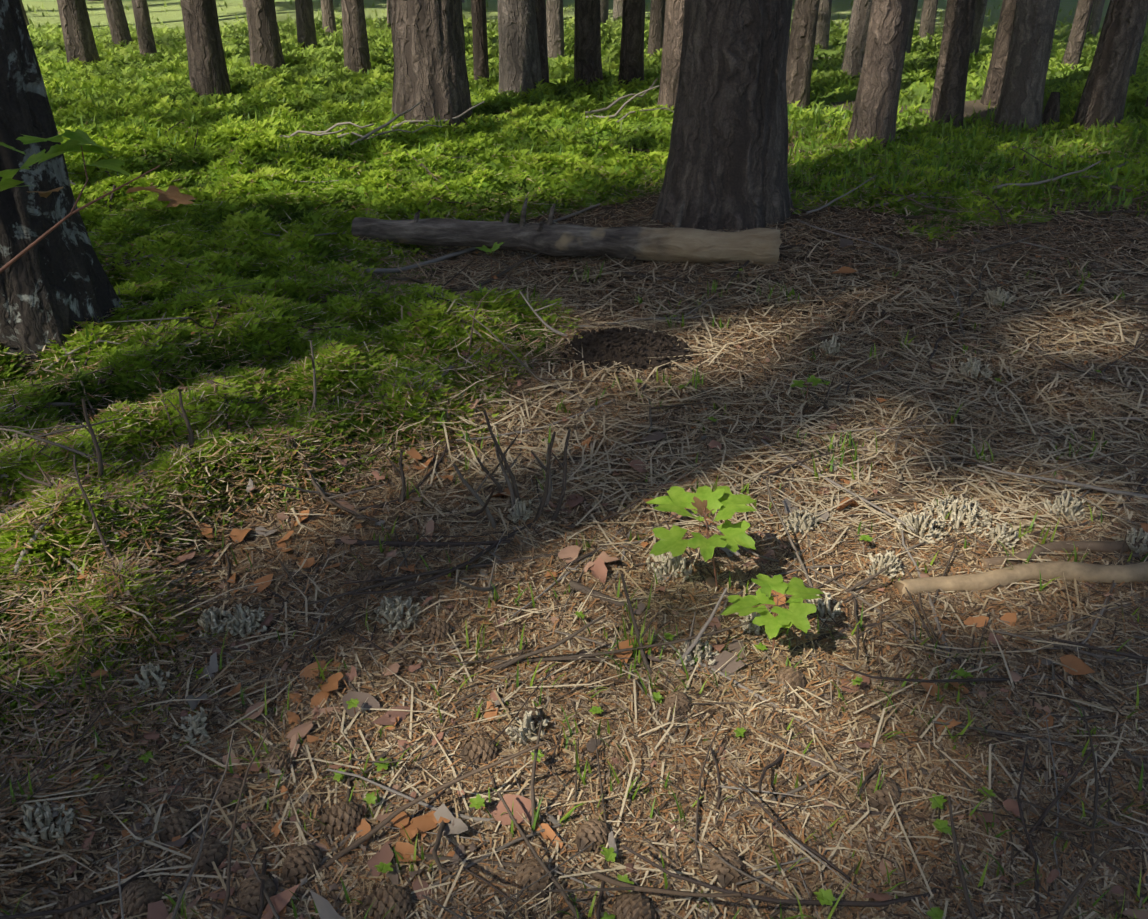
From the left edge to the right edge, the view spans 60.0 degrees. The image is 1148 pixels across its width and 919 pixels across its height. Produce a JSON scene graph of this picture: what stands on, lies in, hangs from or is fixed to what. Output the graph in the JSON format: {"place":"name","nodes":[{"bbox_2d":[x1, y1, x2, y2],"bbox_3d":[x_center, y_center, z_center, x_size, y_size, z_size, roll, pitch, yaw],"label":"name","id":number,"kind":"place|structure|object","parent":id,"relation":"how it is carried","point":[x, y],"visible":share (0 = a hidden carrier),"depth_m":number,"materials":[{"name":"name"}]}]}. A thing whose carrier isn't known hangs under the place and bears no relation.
{"place":"outdoors","nodes":[
{"label":"outdoors","id":0,"kind":"place"},
{"bbox_2d":[0,0,1147,918],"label":"grass","id":1,"kind":"structure","parent":0,"point":[900,156],"depth_m":3.15,"materials":[{"name":"green plant"}]},
{"bbox_2d":[22,0,1147,698],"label":"ground","id":2,"kind":"structure","parent":0,"point":[228,14],"depth_m":3.28,"materials":[{"name":"brown soil"}]},
{"bbox_2d":[20,0,29,24],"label":"pine","id":3,"kind":"object","parent":2,"relation":"on","point":[25,15],"visible":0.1,"depth_m":9.55,"materials":[{"name":"brown plant"}]},
{"bbox_2d":[0,0,124,364],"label":"trunk","id":4,"kind":"object","parent":2,"relation":"on","point":[55,283],"visible":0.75,"depth_m":2.27,"materials":[{"name":"black plant"}]},
{"bbox_2d":[57,0,99,67],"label":"pine","id":5,"kind":"object","parent":2,"relation":"on","point":[79,39],"visible":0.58,"depth_m":6.57,"materials":[{"name":"brown plant"}]},
{"bbox_2d":[0,129,195,273],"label":"maple sapling branch","id":6,"kind":"object","parent":2,"relation":"on","point":[78,140],"visible":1,"depth_m":1.63,"materials":[{"name":"green plant"}]},
{"bbox_2d":[103,0,132,47],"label":"pine","id":7,"kind":"object","parent":2,"relation":"on","point":[117,21],"visible":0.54,"depth_m":8.02,"materials":[{"name":"brown plant"}]},
{"bbox_2d":[131,0,156,57],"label":"pine","id":8,"kind":"object","parent":2,"relation":"on","point":[146,40],"visible":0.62,"depth_m":7.50,"materials":[{"name":"brown plant"}]},
{"bbox_2d":[180,0,231,100],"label":"pine","id":9,"kind":"object","parent":2,"relation":"on","point":[208,71],"visible":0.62,"depth_m":5.71,"materials":[{"name":"brown plant"}]},
{"bbox_2d":[245,0,284,69],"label":"pine","id":10,"kind":"object","parent":2,"relation":"on","point":[264,42],"visible":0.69,"depth_m":6.59,"materials":[{"name":"brown plant"}]},
{"bbox_2d":[295,0,316,50],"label":"pine","id":11,"kind":"object","parent":2,"relation":"on","point":[306,30],"visible":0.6,"depth_m":7.50,"materials":[{"name":"brown plant"}]},
{"bbox_2d":[320,0,336,36],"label":"pine","id":12,"kind":"object","parent":2,"relation":"on","point":[328,14],"visible":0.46,"depth_m":8.64,"materials":[{"name":"brown plant"}]},
{"bbox_2d":[341,0,371,72],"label":"pine","id":13,"kind":"object","parent":2,"relation":"on","point":[356,49],"visible":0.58,"depth_m":6.58,"materials":[{"name":"brown plant"}]},
{"bbox_2d":[387,0,390,28],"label":"pine","id":14,"kind":"object","parent":2,"relation":"on","point":[388,15],"visible":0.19,"depth_m":9.08,"materials":[{"name":"brown plant"}]},
{"bbox_2d":[389,0,472,131],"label":"pine","id":15,"kind":"object","parent":2,"relation":"on","point":[430,67],"visible":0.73,"depth_m":4.90,"materials":[{"name":"brown plant"}]},
{"bbox_2d":[471,0,489,83],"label":"pine","id":16,"kind":"object","parent":2,"relation":"on","point":[480,41],"visible":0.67,"depth_m":6.11,"materials":[{"name":"brown plant"}]},
{"bbox_2d":[475,242,504,282],"bbox_3d":[-0.259,-0.605,3.085,0.092,0.137,0.054,0,29,-1],"label":"maple seedling","id":17,"kind":"object","parent":2,"relation":"on","point":[492,249],"visible":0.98,"depth_m":3.07,"materials":[{"name":"green plant"}]},
{"bbox_2d":[497,0,541,97],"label":"pine","id":18,"kind":"object","parent":2,"relation":"on","point":[519,60],"visible":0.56,"depth_m":5.59,"materials":[{"name":"brown plant"}]},
{"bbox_2d":[535,0,548,89],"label":"pine","id":19,"kind":"object","parent":2,"relation":"on","point":[540,5],"visible":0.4,"depth_m":5.83,"materials":[{"name":"brown plant"}]},
{"bbox_2d":[546,0,563,58],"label":"pine","id":20,"kind":"object","parent":2,"relation":"on","point":[555,27],"visible":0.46,"depth_m":6.98,"materials":[{"name":"grey plant"}]},
{"bbox_2d":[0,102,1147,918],"bbox_3d":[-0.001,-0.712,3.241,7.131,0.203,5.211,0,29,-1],"label":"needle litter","id":21,"kind":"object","parent":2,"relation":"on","point":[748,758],"visible":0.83,"depth_m":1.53,"materials":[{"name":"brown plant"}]},
{"bbox_2d":[52,888,102,918],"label":"pine cone","id":22,"kind":"object","parent":21,"relation":"on","point":[75,897],"visible":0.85,"depth_m":1.09,"materials":[{"name":"brown plant"}]},
{"bbox_2d":[91,786,127,814],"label":"pine cone","id":23,"kind":"object","parent":21,"relation":"on","point":[115,797],"visible":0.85,"depth_m":1.22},
{"bbox_2d":[119,879,163,918],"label":"pine cone","id":24,"kind":"object","parent":21,"relation":"on","point":[139,896],"visible":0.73,"depth_m":1.10,"materials":[{"name":"brown plant"}]},
{"bbox_2d":[159,810,196,843],"bbox_3d":[-0.480,0.449,1.202,0.040,0.040,0.050,40,49,14],"label":"pine cone","id":25,"kind":"object","parent":21,"relation":"on","point":[181,823],"visible":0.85,"depth_m":1.19,"materials":[{"name":"brown plant"}]},
{"bbox_2d":[189,837,225,874],"bbox_3d":[-0.428,0.467,1.165,0.042,0.042,0.053,-37,34,-22],"label":"pine cone","id":26,"kind":"object","parent":21,"relation":"on","point":[213,849],"visible":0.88,"depth_m":1.15,"materials":[{"name":"brown plant"}]},
{"bbox_2d":[216,777,247,809],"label":"pine cone","id":27,"kind":"object","parent":21,"relation":"on","point":[229,791],"visible":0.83,"depth_m":1.24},
{"bbox_2d":[237,873,276,914],"bbox_3d":[-0.355,0.492,1.115,0.044,0.044,0.055,-34,31,-4],"label":"pine cone","id":28,"kind":"object","parent":21,"relation":"on","point":[248,896],"visible":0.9,"depth_m":1.10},
{"bbox_2d":[261,750,295,772],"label":"pine cone","id":29,"kind":"object","parent":21,"relation":"on","point":[284,761],"visible":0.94,"depth_m":1.29,"materials":[{"name":"brown plant"}]},
{"bbox_2d":[281,844,322,885],"bbox_3d":[-0.317,0.473,1.152,0.044,0.044,0.056,21,32,19],"label":"pine cone","id":30,"kind":"object","parent":21,"relation":"on","point":[298,862],"visible":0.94,"depth_m":1.14,"materials":[{"name":"brown plant"}]},
{"bbox_2d":[317,801,362,837],"bbox_3d":[-0.285,0.441,1.211,0.058,0.046,0.046,-12,66,-14],"label":"pine cone","id":31,"kind":"object","parent":21,"relation":"on","point":[338,819],"visible":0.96,"depth_m":1.20,"materials":[{"name":"brown plant"}]},
{"bbox_2d":[357,569,383,590],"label":"pine cone","id":32,"kind":"object","parent":21,"relation":"on","point":[365,574],"visible":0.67,"depth_m":1.65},
{"bbox_2d":[360,884,412,918],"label":"pine cone","id":33,"kind":"object","parent":21,"relation":"on","point":[398,899],"visible":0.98,"depth_m":1.09,"materials":[{"name":"brown plant"}]},
{"bbox_2d":[421,621,452,641],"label":"pine cone","id":34,"kind":"object","parent":21,"relation":"on","point":[440,630],"visible":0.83,"depth_m":1.53,"materials":[{"name":"brown plant"}]},
{"bbox_2d":[459,737,498,764],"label":"pine cone","id":35,"kind":"object","parent":21,"relation":"on","point":[473,749],"visible":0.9,"depth_m":1.31,"materials":[{"name":"brown plant"}]},
{"bbox_2d":[516,707,542,729],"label":"pine cone","id":36,"kind":"object","parent":21,"relation":"on","point":[533,714],"visible":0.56,"depth_m":1.37,"materials":[{"name":"plant"}]},
{"bbox_2d":[515,859,553,900],"bbox_3d":[-0.044,0.483,1.134,0.044,0.044,0.055,-17,29,-20],"label":"pine cone","id":37,"kind":"object","parent":21,"relation":"on","point":[533,870],"visible":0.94,"depth_m":1.12,"materials":[{"name":"brown plant"}]},
{"bbox_2d":[351,198,781,264],"bbox_3d":[-0.030,-0.773,3.308,1.423,0.212,0.169,4,29,6],"label":"fallen log","id":38,"kind":"object","parent":21,"relation":"on","point":[685,245],"visible":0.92,"depth_m":3.25,"materials":[{"name":"brown wood"}]},
{"bbox_2d":[575,819,610,852],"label":"pine cone","id":39,"kind":"object","parent":21,"relation":"on","point":[588,832],"visible":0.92,"depth_m":1.18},
{"bbox_2d":[612,892,657,918],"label":"pine cone","id":40,"kind":"object","parent":21,"relation":"on","point":[631,905],"visible":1,"depth_m":1.09,"materials":[{"name":"brown plant"}]},
{"bbox_2d":[664,690,690,717],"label":"pine cone","id":41,"kind":"object","parent":21,"relation":"on","point":[682,701],"visible":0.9,"depth_m":1.40,"materials":[{"name":"brown plant"}]},
{"bbox_2d":[646,485,756,591],"bbox_3d":[0.212,0.152,1.646,0.186,0.186,0.155,0,29,-1],"label":"maple seedling","id":42,"kind":"object","parent":21,"relation":"on","point":[726,502],"visible":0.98,"depth_m":1.62,"materials":[{"name":"green plant"}]},
{"bbox_2d":[709,849,744,887],"bbox_3d":[0.176,0.477,1.151,0.042,0.042,0.053,22,25,7],"label":"pine cone","id":43,"kind":"object","parent":21,"relation":"on","point":[727,876],"visible":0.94,"depth_m":1.14,"materials":[{"name":"brown plant"}]},
{"bbox_2d":[720,573,823,649],"bbox_3d":[0.299,0.252,1.516,0.135,0.128,0.136,14,32,24],"label":"maple seedling","id":44,"kind":"object","parent":21,"relation":"on","point":[797,612],"visible":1,"depth_m":1.49,"materials":[{"name":"green plant"}]},
{"bbox_2d":[776,666,805,689],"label":"pine cone","id":45,"kind":"object","parent":21,"relation":"on","point":[792,677],"visible":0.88,"depth_m":1.45,"materials":[{"name":"brown plant"}]},
{"bbox_2d":[790,375,822,404],"bbox_3d":[0.541,-0.149,2.323,0.088,0.082,0.039,-11,31,-20],"label":"maple seedling","id":46,"kind":"object","parent":21,"relation":"on","point":[813,380],"visible":0.96,"depth_m":2.31,"materials":[{"name":"green plant"}]},
{"bbox_2d":[863,776,900,810],"bbox_3d":[0.387,0.426,1.257,0.056,0.044,0.044,-32,12,-36],"label":"pine cone","id":47,"kind":"object","parent":21,"relation":"on","point":[880,800],"visible":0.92,"depth_m":1.24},
{"bbox_2d":[881,478,902,493],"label":"pine cone","id":48,"kind":"object","parent":21,"relation":"on","point":[895,484],"visible":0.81,"depth_m":1.97,"materials":[{"name":"brown wood"}]},
{"bbox_2d":[894,561,1147,596],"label":"stick","id":49,"kind":"object","parent":21,"relation":"on","point":[1071,571],"visible":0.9,"depth_m":1.69,"materials":[{"name":"brown wood"}]},
{"bbox_2d":[978,537,1147,567],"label":"stick","id":50,"kind":"object","parent":21,"relation":"on","point":[1105,546],"visible":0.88,"depth_m":1.78,"materials":[{"name":"brown wood"}]},
{"bbox_2d":[0,14,1147,822],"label":"moss sprigs","id":51,"kind":"object","parent":2,"relation":"on","point":[234,212],"visible":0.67,"depth_m":3.45,"materials":[{"name":"green plant"}]},
{"bbox_2d":[0,78,1147,918],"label":"twigs","id":52,"kind":"object","parent":2,"relation":"on","point":[576,586],"visible":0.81,"depth_m":1.54,"materials":[{"name":"brown wood"}]},
{"bbox_2d":[0,176,1147,918],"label":"fallen leaves","id":53,"kind":"object","parent":2,"relation":"on","point":[412,828],"visible":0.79,"depth_m":1.39,"materials":[{"name":"brown plant"}]},
{"bbox_2d":[9,287,1147,856],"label":"reindeer lichen","id":54,"kind":"object","parent":2,"relation":"on","point":[243,619],"visible":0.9,"depth_m":1.62},
{"bbox_2d":[574,0,602,85],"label":"pine","id":55,"kind":"object","parent":2,"relation":"on","point":[587,49],"visible":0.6,"depth_m":5.96,"materials":[{"name":"brown plant"}]},
{"bbox_2d":[600,0,608,23],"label":"pine","id":56,"kind":"object","parent":2,"relation":"on","point":[604,6],"visible":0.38,"depth_m":9.55,"materials":[{"name":"grey plant"}]},
{"bbox_2d":[613,0,622,20],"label":"trunk","id":57,"kind":"object","parent":2,"relation":"on","point":[617,8],"visible":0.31,"depth_m":10.06,"materials":[{"name":"grey plant"}]},
{"bbox_2d":[139,268,1100,918],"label":"green sprouts","id":58,"kind":"object","parent":2,"relation":"on","point":[823,896],"visible":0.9,"depth_m":1.24,"materials":[{"name":"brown plant"}]},
{"bbox_2d":[562,330,692,375],"bbox_3d":[0.132,-0.279,2.578,0.362,0.075,0.264,0,29,-1],"label":"burrow hole","id":59,"kind":"object","parent":2,"relation":"on","point":[647,349],"visible":0.54,"depth_m":2.52,"materials":[{"name":"brown soil"}]},
{"bbox_2d":[618,0,644,84],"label":"pine","id":60,"kind":"object","parent":2,"relation":"on","point":[631,64],"visible":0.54,"depth_m":5.88,"materials":[{"name":"brown plant"}]},
{"bbox_2d":[537,327,749,397],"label":"soil crumbs","id":61,"kind":"object","parent":2,"relation":"on","point":[634,336],"visible":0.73,"depth_m":2.54,"materials":[{"name":"brown soil"}]},
{"bbox_2d":[647,0,665,56],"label":"pine","id":62,"kind":"object","parent":2,"relation":"on","point":[656,24],"visible":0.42,"depth_m":7.27,"materials":[{"name":"brown plant"}]},
{"bbox_2d":[657,0,683,108],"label":"pine","id":63,"kind":"object","parent":2,"relation":"on","point":[672,42],"visible":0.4,"depth_m":5.22,"materials":[{"name":"brown plant"}]},
{"bbox_2d":[651,0,793,231],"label":"pine","id":64,"kind":"object","parent":2,"relation":"on","point":[727,163],"visible":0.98,"depth_m":3.48,"materials":[{"name":"brown plant"}]},
{"bbox_2d":[786,0,819,107],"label":"pine","id":65,"kind":"object","parent":2,"relation":"on","point":[801,47],"visible":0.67,"depth_m":5.59,"materials":[{"name":"brown plant"}]},
{"bbox_2d":[815,0,831,49],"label":"pine","id":66,"kind":"object","parent":2,"relation":"on","point":[823,25],"visible":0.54,"depth_m":7.94,"materials":[{"name":"grey plant"}]},
{"bbox_2d":[841,0,871,77],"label":"pine","id":67,"kind":"object","parent":2,"relation":"on","point":[856,40],"visible":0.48,"depth_m":6.55,"materials":[{"name":"brown plant"}]},
{"bbox_2d":[846,0,913,146],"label":"pine","id":68,"kind":"object","parent":2,"relation":"on","point":[876,100],"visible":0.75,"depth_m":4.65,"materials":[{"name":"brown plant"}]},
{"bbox_2d":[906,0,917,52],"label":"pine","id":69,"kind":"object","parent":2,"relation":"on","point":[911,29],"visible":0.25,"depth_m":7.41,"materials":[{"name":"brown plant"}]},
{"bbox_2d":[918,0,937,39],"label":"pine","id":70,"kind":"object","parent":2,"relation":"on","point":[928,16],"visible":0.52,"depth_m":8.70,"materials":[{"name":"brown plant"}]},
{"bbox_2d":[929,0,975,128],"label":"pine","id":71,"kind":"object","parent":2,"relation":"on","point":[949,90],"visible":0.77,"depth_m":5.17,"materials":[{"name":"brown plant"}]},
{"bbox_2d":[970,0,987,57],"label":"pine","id":72,"kind":"object","parent":2,"relation":"on","point":[980,8],"visible":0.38,"depth_m":7.16,"materials":[{"name":"grey plant"}]},
{"bbox_2d":[980,0,1016,105],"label":"pine","id":73,"kind":"object","parent":2,"relation":"on","point":[994,78],"visible":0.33,"depth_m":5.80,"materials":[{"name":"brown plant"}]},
{"bbox_2d":[992,0,1059,131],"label":"pine","id":74,"kind":"object","parent":2,"relation":"on","point":[1021,98],"visible":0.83,"depth_m":5.06,"materials":[{"name":"brown plant"}]},
{"bbox_2d":[1042,92,1059,125],"bbox_3d":[2.536,-1.751,5.328,0.136,0.410,0.156,-23,36,-35],"label":"stump","id":75,"kind":"object","parent":2,"relation":"on","point":[1052,109],"visible":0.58,"depth_m":5.25,"materials":[{"name":"brown wood"}]},
{"bbox_2d":[1061,0,1094,69],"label":"pine","id":76,"kind":"object","parent":2,"relation":"on","point":[1075,42],"visible":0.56,"depth_m":6.66,"materials":[{"name":"brown plant"}]},
{"bbox_2d":[1087,0,1104,36],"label":"trunk","id":77,"kind":"object","parent":2,"relation":"on","point":[1095,19],"visible":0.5,"depth_m":9.12,"materials":[{"name":"grey plant"}]},
{"bbox_2d":[1073,0,1147,129],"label":"pine","id":78,"kind":"object","parent":2,"relation":"on","point":[1104,95],"visible":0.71,"depth_m":5.01,"materials":[{"name":"brown plant"}]},
{"bbox_2d":[1129,10,1147,80],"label":"pine","id":79,"kind":"object","parent":2,"relation":"on","point":[1134,68],"visible":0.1,"depth_m":6.34,"materials":[{"name":"grey plant"}]}
]}

